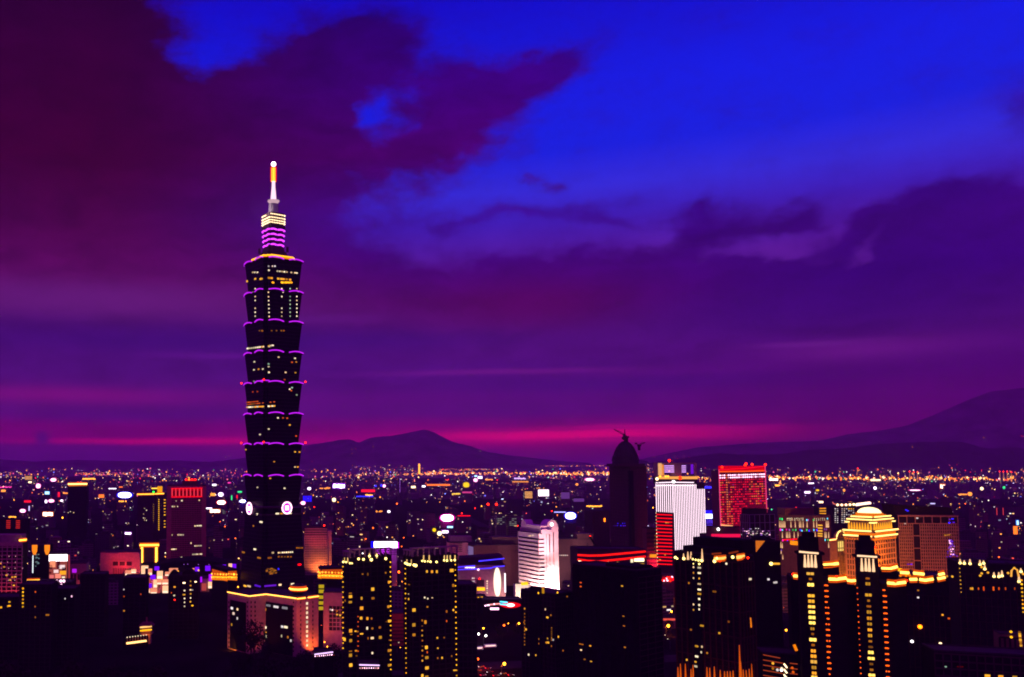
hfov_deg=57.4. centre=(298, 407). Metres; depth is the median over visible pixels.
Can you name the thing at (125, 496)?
sign building
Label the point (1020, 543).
city block
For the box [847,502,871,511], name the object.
curved roof building
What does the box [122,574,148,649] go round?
apartment block
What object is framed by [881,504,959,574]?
grid tower
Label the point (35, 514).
city block
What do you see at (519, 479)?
sign building
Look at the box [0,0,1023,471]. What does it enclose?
sky
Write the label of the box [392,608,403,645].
office block
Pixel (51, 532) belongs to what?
city block
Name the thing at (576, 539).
office block
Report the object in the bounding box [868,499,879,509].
city block
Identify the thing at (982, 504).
city block
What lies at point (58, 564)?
screen building
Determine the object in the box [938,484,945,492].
sign building
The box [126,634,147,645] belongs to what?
gallery
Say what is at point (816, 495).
sign building
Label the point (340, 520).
city block
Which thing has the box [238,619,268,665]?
tree
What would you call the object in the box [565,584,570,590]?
city block
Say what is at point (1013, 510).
city block
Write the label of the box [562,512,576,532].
sign building
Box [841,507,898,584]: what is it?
domed tower
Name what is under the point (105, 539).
city block
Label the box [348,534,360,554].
city block
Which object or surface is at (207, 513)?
sign building
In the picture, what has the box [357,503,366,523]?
city block
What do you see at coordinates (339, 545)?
city block
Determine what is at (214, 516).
sign building
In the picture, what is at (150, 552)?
gate block
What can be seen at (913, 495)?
sign building
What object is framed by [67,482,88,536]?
office tower
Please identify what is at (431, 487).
sign building
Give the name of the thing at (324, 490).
sign building
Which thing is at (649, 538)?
apartment block
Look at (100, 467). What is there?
hills
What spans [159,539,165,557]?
city block
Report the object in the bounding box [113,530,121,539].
city block
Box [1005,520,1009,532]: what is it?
city block
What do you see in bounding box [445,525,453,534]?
sign building
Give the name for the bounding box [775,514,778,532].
city block
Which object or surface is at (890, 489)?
distant city
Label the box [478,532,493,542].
city block
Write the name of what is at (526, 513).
city block
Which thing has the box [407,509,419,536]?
city block
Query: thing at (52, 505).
sign building
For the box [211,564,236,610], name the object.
mall wing
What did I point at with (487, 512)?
sign building
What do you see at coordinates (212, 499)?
sign building
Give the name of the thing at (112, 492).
sign building
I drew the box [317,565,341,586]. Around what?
mall wing
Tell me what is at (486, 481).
sign building
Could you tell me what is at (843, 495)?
sign building
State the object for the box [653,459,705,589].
striped tower
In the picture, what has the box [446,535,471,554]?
department store
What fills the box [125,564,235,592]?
shopping mall
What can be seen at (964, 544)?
city block
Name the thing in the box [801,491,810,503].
sign building
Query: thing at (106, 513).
city block
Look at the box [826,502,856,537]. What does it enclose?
office block
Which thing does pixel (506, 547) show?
building
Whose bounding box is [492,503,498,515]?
sign building
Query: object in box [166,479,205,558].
office tower
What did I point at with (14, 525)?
sign building
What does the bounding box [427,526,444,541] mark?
city block
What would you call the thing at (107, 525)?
city block
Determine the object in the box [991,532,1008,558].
city block
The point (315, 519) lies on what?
city block
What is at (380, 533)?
city block
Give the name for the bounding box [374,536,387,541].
city block
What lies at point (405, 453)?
distant mountain
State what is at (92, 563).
city block
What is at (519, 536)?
strip window
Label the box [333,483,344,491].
sign building
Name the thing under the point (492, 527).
city block
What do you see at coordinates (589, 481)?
sign building
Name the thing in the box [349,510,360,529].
city block
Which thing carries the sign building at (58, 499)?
on the ground
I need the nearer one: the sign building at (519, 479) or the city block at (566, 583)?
the city block at (566, 583)
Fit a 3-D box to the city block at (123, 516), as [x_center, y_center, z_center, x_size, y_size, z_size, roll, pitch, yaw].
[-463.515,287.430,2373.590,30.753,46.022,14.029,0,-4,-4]
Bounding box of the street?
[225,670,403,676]
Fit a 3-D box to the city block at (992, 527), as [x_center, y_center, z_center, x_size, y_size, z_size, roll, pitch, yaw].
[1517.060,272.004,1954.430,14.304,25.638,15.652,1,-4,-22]
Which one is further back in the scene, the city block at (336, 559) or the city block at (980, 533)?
the city block at (980, 533)
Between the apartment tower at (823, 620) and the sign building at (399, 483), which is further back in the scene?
the sign building at (399, 483)
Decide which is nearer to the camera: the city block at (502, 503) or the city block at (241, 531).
the city block at (241, 531)
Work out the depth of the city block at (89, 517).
2391.09 m
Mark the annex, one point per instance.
(517, 588)
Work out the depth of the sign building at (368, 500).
3149.01 m
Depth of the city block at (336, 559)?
1350.80 m
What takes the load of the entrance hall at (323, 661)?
on the ground
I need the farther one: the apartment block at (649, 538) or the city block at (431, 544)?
the city block at (431, 544)
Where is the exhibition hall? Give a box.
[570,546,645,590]
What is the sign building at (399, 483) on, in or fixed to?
on the ground
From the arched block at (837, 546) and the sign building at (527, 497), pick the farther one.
the sign building at (527, 497)
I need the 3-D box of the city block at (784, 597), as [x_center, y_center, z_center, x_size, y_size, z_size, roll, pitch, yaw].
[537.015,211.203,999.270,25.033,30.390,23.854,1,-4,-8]
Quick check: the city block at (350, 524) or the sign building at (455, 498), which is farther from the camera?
the sign building at (455, 498)
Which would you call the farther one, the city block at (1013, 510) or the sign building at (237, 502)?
the sign building at (237, 502)
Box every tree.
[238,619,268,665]
[328,643,342,671]
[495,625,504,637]
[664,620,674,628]
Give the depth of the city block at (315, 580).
1066.72 m
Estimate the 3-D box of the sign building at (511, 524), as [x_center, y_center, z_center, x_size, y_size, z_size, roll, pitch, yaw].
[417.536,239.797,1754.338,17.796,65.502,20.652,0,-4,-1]
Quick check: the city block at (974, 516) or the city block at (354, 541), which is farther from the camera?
the city block at (974, 516)
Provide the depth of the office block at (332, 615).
789.16 m
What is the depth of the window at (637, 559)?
888.70 m
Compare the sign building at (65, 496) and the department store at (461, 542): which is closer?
the department store at (461, 542)
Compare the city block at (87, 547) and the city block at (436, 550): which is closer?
the city block at (436, 550)
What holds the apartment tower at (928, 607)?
on the ground
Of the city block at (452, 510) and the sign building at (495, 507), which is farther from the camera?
the sign building at (495, 507)
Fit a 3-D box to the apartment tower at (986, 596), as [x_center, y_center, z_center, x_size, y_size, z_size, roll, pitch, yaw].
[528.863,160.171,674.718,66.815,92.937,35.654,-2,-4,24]
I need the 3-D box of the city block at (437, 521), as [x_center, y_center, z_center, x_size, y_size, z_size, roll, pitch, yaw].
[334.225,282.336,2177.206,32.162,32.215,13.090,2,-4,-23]
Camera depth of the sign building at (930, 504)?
2689.31 m
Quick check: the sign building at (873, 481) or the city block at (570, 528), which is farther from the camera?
the sign building at (873, 481)
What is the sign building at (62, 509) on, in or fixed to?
on the ground
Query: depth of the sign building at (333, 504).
3053.64 m
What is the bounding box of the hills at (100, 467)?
[0,459,201,476]
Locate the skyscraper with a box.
[240,162,305,588]
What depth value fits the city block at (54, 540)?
1348.38 m
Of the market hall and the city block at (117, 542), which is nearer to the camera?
the market hall
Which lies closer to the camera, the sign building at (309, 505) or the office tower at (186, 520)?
the office tower at (186, 520)
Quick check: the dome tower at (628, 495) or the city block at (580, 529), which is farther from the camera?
the city block at (580, 529)
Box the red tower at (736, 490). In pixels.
[711,463,767,526]
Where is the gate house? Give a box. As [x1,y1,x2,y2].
[663,615,674,627]
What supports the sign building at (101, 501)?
on the ground
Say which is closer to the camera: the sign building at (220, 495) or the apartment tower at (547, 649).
the apartment tower at (547, 649)
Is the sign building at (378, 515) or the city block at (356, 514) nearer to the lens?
the city block at (356, 514)
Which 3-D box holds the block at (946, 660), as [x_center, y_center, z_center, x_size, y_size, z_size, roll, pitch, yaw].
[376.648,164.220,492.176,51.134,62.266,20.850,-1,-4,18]
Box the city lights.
[0,435,1023,509]
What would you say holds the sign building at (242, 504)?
on the ground
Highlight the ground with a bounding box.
[0,477,1023,676]
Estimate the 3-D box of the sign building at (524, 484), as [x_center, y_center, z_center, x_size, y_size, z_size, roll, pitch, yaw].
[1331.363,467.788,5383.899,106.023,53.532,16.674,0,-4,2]
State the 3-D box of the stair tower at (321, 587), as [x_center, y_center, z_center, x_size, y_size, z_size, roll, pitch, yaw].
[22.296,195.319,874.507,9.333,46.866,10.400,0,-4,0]
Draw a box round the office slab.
[304,525,331,574]
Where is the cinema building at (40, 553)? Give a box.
[31,543,52,577]
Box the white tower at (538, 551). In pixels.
[517,519,558,588]
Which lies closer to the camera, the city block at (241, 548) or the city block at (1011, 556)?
the city block at (1011, 556)
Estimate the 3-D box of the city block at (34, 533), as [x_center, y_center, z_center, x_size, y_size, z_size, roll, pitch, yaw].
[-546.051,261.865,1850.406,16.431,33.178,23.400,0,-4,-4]
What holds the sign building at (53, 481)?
on the ground
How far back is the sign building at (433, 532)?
1715.47 m
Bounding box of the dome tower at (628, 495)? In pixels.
[604,429,647,547]
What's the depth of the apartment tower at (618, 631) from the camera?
582.11 m
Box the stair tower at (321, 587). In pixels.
[317,583,325,632]
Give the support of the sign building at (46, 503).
on the ground
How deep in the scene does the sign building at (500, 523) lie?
1747.07 m
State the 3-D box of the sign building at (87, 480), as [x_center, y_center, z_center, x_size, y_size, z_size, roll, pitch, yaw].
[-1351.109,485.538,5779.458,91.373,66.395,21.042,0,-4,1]
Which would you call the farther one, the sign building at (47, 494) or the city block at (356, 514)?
the sign building at (47, 494)
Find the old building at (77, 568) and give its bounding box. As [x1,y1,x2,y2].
[70,561,88,583]
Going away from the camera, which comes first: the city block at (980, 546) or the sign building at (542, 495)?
the city block at (980, 546)
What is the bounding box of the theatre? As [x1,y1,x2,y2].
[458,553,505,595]
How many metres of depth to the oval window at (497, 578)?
975.80 m
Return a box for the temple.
[139,617,154,643]
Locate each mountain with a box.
[193,429,608,477]
[639,388,1023,463]
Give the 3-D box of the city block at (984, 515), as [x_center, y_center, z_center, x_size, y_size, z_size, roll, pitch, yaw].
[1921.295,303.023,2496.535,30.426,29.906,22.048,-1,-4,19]
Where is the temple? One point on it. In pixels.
(146, 627)
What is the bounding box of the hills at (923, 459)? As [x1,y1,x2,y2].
[643,442,1023,482]
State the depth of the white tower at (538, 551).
1088.33 m
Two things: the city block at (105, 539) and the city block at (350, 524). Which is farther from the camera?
the city block at (350, 524)
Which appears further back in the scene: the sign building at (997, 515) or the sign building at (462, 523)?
the sign building at (997, 515)
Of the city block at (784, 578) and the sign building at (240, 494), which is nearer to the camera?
the city block at (784, 578)
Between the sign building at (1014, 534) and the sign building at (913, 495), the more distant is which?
the sign building at (913, 495)
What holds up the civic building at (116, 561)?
on the ground
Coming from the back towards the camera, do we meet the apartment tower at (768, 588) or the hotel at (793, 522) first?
the hotel at (793, 522)
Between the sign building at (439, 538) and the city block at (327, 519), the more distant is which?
the city block at (327, 519)
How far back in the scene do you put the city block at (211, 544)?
1640.28 m
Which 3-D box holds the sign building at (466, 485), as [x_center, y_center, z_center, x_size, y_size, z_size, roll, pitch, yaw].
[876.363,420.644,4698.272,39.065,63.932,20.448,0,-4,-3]
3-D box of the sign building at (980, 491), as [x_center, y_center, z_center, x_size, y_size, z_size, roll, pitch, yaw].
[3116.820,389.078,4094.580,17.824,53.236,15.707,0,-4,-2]
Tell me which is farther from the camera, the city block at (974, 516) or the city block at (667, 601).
the city block at (974, 516)
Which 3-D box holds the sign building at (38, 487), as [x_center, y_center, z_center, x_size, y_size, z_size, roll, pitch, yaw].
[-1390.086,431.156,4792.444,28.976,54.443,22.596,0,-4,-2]
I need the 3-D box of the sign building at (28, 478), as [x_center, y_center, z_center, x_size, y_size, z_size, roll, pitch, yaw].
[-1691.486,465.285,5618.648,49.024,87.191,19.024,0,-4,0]
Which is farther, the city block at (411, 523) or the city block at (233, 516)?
the city block at (233, 516)
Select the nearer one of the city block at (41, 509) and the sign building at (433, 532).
the sign building at (433, 532)
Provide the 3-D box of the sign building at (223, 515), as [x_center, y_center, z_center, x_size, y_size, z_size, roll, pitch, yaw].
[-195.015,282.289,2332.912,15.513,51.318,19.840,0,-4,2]
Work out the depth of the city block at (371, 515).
2517.07 m
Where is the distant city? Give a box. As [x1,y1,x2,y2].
[0,473,1023,499]
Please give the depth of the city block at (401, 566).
1215.97 m
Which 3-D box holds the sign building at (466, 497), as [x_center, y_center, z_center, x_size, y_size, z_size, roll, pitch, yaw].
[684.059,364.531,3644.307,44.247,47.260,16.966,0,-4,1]
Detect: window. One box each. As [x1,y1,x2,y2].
[476,580,483,585]
[494,568,500,595]
[519,536,538,585]
[539,539,544,583]
[634,558,643,561]
[720,474,765,523]
[838,540,843,550]
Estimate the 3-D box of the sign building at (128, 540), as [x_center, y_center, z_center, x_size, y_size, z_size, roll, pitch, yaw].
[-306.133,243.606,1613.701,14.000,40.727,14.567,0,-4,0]
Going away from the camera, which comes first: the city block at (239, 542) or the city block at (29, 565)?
the city block at (29, 565)
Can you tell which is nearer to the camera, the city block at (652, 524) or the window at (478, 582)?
the window at (478, 582)
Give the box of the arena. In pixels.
[152,556,238,579]
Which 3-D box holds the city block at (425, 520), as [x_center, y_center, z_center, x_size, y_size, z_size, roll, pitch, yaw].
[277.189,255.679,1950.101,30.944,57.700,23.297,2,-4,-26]
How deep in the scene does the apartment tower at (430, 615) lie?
589.83 m
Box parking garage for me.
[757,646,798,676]
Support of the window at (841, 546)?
in the arched block at (837, 546)
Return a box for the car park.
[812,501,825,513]
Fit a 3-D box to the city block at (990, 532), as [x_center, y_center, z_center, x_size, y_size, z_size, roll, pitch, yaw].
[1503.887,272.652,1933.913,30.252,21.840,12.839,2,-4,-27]
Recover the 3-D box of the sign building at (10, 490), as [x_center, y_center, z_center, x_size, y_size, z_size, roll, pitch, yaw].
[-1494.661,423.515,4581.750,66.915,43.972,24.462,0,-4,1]
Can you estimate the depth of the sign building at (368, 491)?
3652.33 m
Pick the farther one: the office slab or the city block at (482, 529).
the city block at (482, 529)
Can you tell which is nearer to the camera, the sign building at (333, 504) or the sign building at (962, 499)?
the sign building at (333, 504)
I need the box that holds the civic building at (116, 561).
[100,549,141,573]
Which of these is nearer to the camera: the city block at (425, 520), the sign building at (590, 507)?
the city block at (425, 520)
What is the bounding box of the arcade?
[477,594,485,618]
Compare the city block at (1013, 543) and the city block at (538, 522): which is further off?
the city block at (1013, 543)
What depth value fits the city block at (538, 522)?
1401.36 m
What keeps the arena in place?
on the ground
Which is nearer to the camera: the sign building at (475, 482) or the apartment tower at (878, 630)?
the apartment tower at (878, 630)
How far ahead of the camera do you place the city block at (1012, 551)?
1443.81 m
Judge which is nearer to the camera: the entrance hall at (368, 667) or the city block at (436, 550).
the entrance hall at (368, 667)
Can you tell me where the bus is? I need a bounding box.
[484,644,496,647]
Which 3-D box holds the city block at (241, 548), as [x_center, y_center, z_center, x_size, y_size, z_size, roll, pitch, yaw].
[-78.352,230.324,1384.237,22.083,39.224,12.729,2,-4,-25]
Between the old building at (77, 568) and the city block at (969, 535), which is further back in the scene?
the city block at (969, 535)
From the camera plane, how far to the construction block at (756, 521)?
1271.01 m
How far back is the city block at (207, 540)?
1764.71 m
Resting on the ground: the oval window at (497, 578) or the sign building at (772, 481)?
the sign building at (772, 481)
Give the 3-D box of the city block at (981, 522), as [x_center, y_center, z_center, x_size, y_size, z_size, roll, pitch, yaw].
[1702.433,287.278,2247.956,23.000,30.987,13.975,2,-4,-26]
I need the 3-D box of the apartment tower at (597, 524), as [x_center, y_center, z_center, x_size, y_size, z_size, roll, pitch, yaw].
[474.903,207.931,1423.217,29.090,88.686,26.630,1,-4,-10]
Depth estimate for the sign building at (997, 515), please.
2200.12 m
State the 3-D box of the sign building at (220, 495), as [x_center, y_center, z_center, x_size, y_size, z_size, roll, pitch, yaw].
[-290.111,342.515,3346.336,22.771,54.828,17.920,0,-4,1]
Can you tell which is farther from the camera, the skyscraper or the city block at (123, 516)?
the city block at (123, 516)
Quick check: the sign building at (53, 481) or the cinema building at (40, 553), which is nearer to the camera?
the cinema building at (40, 553)
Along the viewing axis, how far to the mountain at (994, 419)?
9784.34 m
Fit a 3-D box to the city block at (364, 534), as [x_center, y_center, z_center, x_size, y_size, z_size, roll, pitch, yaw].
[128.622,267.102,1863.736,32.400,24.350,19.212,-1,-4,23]
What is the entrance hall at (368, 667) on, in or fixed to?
on the ground
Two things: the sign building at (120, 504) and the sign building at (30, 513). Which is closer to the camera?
the sign building at (30, 513)
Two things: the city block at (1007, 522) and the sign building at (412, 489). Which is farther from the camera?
the sign building at (412, 489)
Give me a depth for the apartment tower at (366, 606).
599.46 m
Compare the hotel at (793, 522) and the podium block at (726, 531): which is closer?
the hotel at (793, 522)
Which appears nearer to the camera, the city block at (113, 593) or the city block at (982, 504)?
the city block at (113, 593)
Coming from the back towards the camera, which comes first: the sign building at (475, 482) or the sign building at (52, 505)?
the sign building at (475, 482)
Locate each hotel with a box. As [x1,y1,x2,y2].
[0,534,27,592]
[777,507,830,575]
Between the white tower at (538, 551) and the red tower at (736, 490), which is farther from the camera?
the red tower at (736, 490)
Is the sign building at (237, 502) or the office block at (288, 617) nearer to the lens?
the office block at (288, 617)
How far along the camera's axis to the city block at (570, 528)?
1968.34 m
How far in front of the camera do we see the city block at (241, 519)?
1681.78 m
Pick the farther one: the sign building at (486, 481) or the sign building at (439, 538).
the sign building at (486, 481)
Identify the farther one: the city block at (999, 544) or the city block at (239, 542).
the city block at (999, 544)
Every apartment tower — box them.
[137,486,166,548]
[342,547,391,676]
[403,545,458,676]
[520,586,573,676]
[572,560,664,676]
[585,510,609,545]
[674,536,757,676]
[751,535,783,646]
[794,531,850,676]
[846,535,908,676]
[898,568,951,676]
[947,557,1023,646]
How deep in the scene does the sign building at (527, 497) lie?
3394.32 m
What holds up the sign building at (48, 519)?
on the ground
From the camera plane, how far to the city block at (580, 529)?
1943.78 m
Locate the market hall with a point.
(66, 580)
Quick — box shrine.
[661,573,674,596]
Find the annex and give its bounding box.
[514,582,529,597]
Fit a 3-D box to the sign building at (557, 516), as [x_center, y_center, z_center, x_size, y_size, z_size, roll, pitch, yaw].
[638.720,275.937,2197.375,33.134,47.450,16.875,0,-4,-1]
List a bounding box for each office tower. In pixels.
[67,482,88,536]
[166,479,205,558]
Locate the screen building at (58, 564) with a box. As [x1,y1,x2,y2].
[48,551,69,577]
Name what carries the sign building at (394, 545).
on the ground
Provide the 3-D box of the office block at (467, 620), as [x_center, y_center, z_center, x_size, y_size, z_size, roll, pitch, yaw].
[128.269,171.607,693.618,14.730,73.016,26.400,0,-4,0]
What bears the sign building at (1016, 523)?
on the ground
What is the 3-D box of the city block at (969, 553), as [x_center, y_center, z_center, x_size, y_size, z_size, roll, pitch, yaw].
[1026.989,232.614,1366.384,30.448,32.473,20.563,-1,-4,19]
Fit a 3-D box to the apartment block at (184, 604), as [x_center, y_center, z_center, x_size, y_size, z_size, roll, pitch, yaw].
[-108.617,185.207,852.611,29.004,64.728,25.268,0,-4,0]
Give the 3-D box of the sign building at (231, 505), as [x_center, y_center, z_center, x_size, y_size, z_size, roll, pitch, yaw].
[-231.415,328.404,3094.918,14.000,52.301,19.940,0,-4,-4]
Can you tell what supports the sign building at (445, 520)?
on the ground
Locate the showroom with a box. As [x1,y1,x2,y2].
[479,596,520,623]
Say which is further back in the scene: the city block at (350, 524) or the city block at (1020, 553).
the city block at (350, 524)
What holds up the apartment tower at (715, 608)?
on the ground
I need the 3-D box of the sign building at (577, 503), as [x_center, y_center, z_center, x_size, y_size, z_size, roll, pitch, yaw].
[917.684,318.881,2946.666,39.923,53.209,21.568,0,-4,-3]
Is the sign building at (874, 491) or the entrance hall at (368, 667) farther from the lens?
the sign building at (874, 491)
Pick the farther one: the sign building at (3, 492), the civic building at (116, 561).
the sign building at (3, 492)
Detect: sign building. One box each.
[0,486,13,492]
[0,518,29,538]
[1,490,6,497]
[19,509,27,517]
[24,500,33,508]
[25,475,32,485]
[27,506,33,522]
[36,483,41,490]
[42,512,55,527]
[44,491,50,502]
[44,499,48,508]
[48,499,55,512]
[50,478,56,486]
[57,492,60,504]
[59,500,65,512]
[62,492,67,501]
[82,478,96,483]
[98,494,105,507]
[108,488,117,499]
[116,492,132,509]
[116,501,127,514]
[124,532,132,548]
[206,507,212,522]
[209,509,219,523]
[210,493,215,506]
[216,500,225,508]
[218,492,223,499]
[220,506,226,525]
[230,495,233,510]
[235,495,238,508]
[237,491,242,499]
[239,500,246,512]
[300,501,305,513]
[302,496,312,509]
[319,487,330,494]
[331,498,335,510]
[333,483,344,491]
[355,495,373,509]
[360,489,375,502]
[371,541,398,585]
[375,511,382,523]
[386,510,390,519]
[397,478,401,504]
[410,486,415,492]
[425,484,450,490]
[429,528,437,543]
[435,531,442,548]
[439,514,454,527]
[441,530,448,548]
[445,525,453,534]
[450,493,460,504]
[455,514,470,532]
[461,492,472,502]
[462,482,469,488]
[473,478,477,485]
[477,476,482,483]
[484,479,493,484]
[484,503,490,519]
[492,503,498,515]
[495,510,505,535]
[506,513,517,535]
[511,481,528,487]
[513,478,525,480]
[523,489,532,505]
[536,488,549,503]
[551,510,565,529]
[559,491,569,507]
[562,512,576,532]
[570,496,584,512]
[582,505,602,519]
[584,478,594,484]
[705,486,711,497]
[705,510,712,525]
[768,478,778,486]
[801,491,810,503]
[814,489,819,501]
[840,489,845,500]
[868,479,880,484]
[871,486,876,497]
[906,490,921,500]
[925,503,935,505]
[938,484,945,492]
[954,494,968,504]
[968,492,972,501]
[977,487,983,494]
[987,504,1005,529]
[1006,526,1017,539]
[1008,520,1020,532]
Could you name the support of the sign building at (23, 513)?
on the ground
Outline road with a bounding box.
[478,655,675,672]
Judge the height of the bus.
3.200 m
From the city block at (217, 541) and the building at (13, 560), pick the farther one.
the city block at (217, 541)
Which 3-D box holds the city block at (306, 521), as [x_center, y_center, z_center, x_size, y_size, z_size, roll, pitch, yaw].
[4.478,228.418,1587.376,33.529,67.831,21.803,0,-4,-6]
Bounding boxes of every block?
[0,593,18,659]
[18,580,57,671]
[27,548,31,557]
[27,556,31,577]
[30,526,39,542]
[32,509,37,519]
[33,540,47,543]
[37,506,49,526]
[46,529,58,537]
[48,536,67,550]
[55,584,80,665]
[57,540,78,562]
[57,544,82,556]
[79,555,95,570]
[80,571,108,636]
[82,540,92,556]
[88,509,90,523]
[95,531,115,566]
[102,508,111,520]
[103,520,112,532]
[108,578,117,604]
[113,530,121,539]
[116,538,119,546]
[117,507,129,524]
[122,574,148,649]
[140,542,159,562]
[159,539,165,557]
[168,567,199,638]
[206,536,208,546]
[209,535,212,552]
[213,525,222,557]
[223,535,230,547]
[227,583,318,656]
[228,511,238,521]
[236,537,242,563]
[239,512,244,526]
[239,526,243,537]
[240,546,242,569]
[301,517,310,550]
[310,514,319,524]
[313,577,318,593]
[321,512,333,531]
[323,587,341,650]
[332,538,347,554]
[333,555,342,564]
[336,505,345,535]
[346,517,355,539]
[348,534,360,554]
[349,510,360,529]
[356,530,368,542]
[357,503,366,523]
[369,510,377,520]
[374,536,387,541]
[376,530,384,537]
[378,519,391,532]
[385,521,398,561]
[392,586,402,607]
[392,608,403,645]
[400,552,416,583]
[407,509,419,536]
[417,512,434,538]
[423,542,439,552]
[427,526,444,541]
[430,548,444,552]
[435,517,438,526]
[445,507,457,521]
[458,580,477,676]
[477,527,489,542]
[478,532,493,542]
[489,520,494,535]
[499,497,505,511]
[522,509,530,519]
[534,519,549,524]
[558,533,592,589]
[562,580,570,589]
[565,523,577,536]
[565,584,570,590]
[575,526,584,532]
[642,527,656,566]
[648,521,656,527]
[662,586,673,614]
[706,526,739,537]
[740,508,775,539]
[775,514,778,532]
[781,575,786,582]
[782,583,787,612]
[787,572,800,676]
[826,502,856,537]
[829,530,845,576]
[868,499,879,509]
[922,643,1023,676]
[939,496,953,513]
[957,515,965,531]
[959,530,975,549]
[959,540,971,550]
[960,549,986,558]
[968,502,979,530]
[971,529,987,556]
[976,537,984,551]
[978,498,986,511]
[980,511,987,521]
[980,517,982,528]
[988,526,999,529]
[988,529,1002,538]
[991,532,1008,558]
[993,629,1023,647]
[1002,554,1022,559]
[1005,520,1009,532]
[1006,505,1023,521]
[1007,548,1020,554]
[1008,536,1018,548]
[1010,516,1023,524]
[1017,525,1023,540]
[1017,546,1023,559]
[1018,541,1023,547]
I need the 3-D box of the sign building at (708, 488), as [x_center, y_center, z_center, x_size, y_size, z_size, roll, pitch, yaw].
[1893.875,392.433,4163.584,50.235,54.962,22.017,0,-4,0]
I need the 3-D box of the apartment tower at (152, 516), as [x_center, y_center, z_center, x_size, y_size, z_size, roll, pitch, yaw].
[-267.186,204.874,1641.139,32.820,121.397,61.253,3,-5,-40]
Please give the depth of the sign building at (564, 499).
3284.64 m
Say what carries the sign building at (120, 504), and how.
on the ground
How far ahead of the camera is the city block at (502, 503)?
2409.83 m
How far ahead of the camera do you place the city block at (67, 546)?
1133.80 m
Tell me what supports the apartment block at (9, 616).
on the ground
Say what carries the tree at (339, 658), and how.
on the ground
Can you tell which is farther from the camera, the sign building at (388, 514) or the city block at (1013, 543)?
the sign building at (388, 514)
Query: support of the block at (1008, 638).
on the ground
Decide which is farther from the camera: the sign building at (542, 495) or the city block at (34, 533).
the sign building at (542, 495)
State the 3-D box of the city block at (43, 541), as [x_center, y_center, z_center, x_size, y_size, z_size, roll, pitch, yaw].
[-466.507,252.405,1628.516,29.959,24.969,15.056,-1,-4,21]
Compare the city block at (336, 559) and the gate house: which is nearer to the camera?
the gate house
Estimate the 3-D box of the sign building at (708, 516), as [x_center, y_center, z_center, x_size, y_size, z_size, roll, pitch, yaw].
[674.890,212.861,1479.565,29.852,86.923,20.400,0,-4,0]
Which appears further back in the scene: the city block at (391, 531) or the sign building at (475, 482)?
the sign building at (475, 482)
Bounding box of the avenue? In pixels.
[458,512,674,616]
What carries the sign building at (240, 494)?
on the ground
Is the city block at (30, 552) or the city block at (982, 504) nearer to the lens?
the city block at (30, 552)
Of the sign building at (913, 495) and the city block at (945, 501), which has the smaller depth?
the city block at (945, 501)
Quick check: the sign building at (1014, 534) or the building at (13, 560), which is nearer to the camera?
the building at (13, 560)
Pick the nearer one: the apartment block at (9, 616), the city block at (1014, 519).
the apartment block at (9, 616)
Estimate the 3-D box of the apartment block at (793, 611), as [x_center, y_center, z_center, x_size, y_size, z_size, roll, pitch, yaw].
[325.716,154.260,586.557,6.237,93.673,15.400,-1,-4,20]
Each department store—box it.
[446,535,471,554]
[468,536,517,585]
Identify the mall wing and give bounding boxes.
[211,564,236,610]
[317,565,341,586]
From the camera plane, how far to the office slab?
1320.25 m
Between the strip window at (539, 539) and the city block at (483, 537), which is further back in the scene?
the city block at (483, 537)
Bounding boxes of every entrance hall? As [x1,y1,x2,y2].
[314,647,332,676]
[358,659,379,676]
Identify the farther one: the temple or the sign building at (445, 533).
the sign building at (445, 533)
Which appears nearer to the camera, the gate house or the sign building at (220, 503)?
the gate house
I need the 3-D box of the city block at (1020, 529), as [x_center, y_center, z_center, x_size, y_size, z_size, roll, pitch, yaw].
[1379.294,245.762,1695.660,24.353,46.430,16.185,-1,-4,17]
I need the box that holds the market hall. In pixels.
[27,578,75,583]

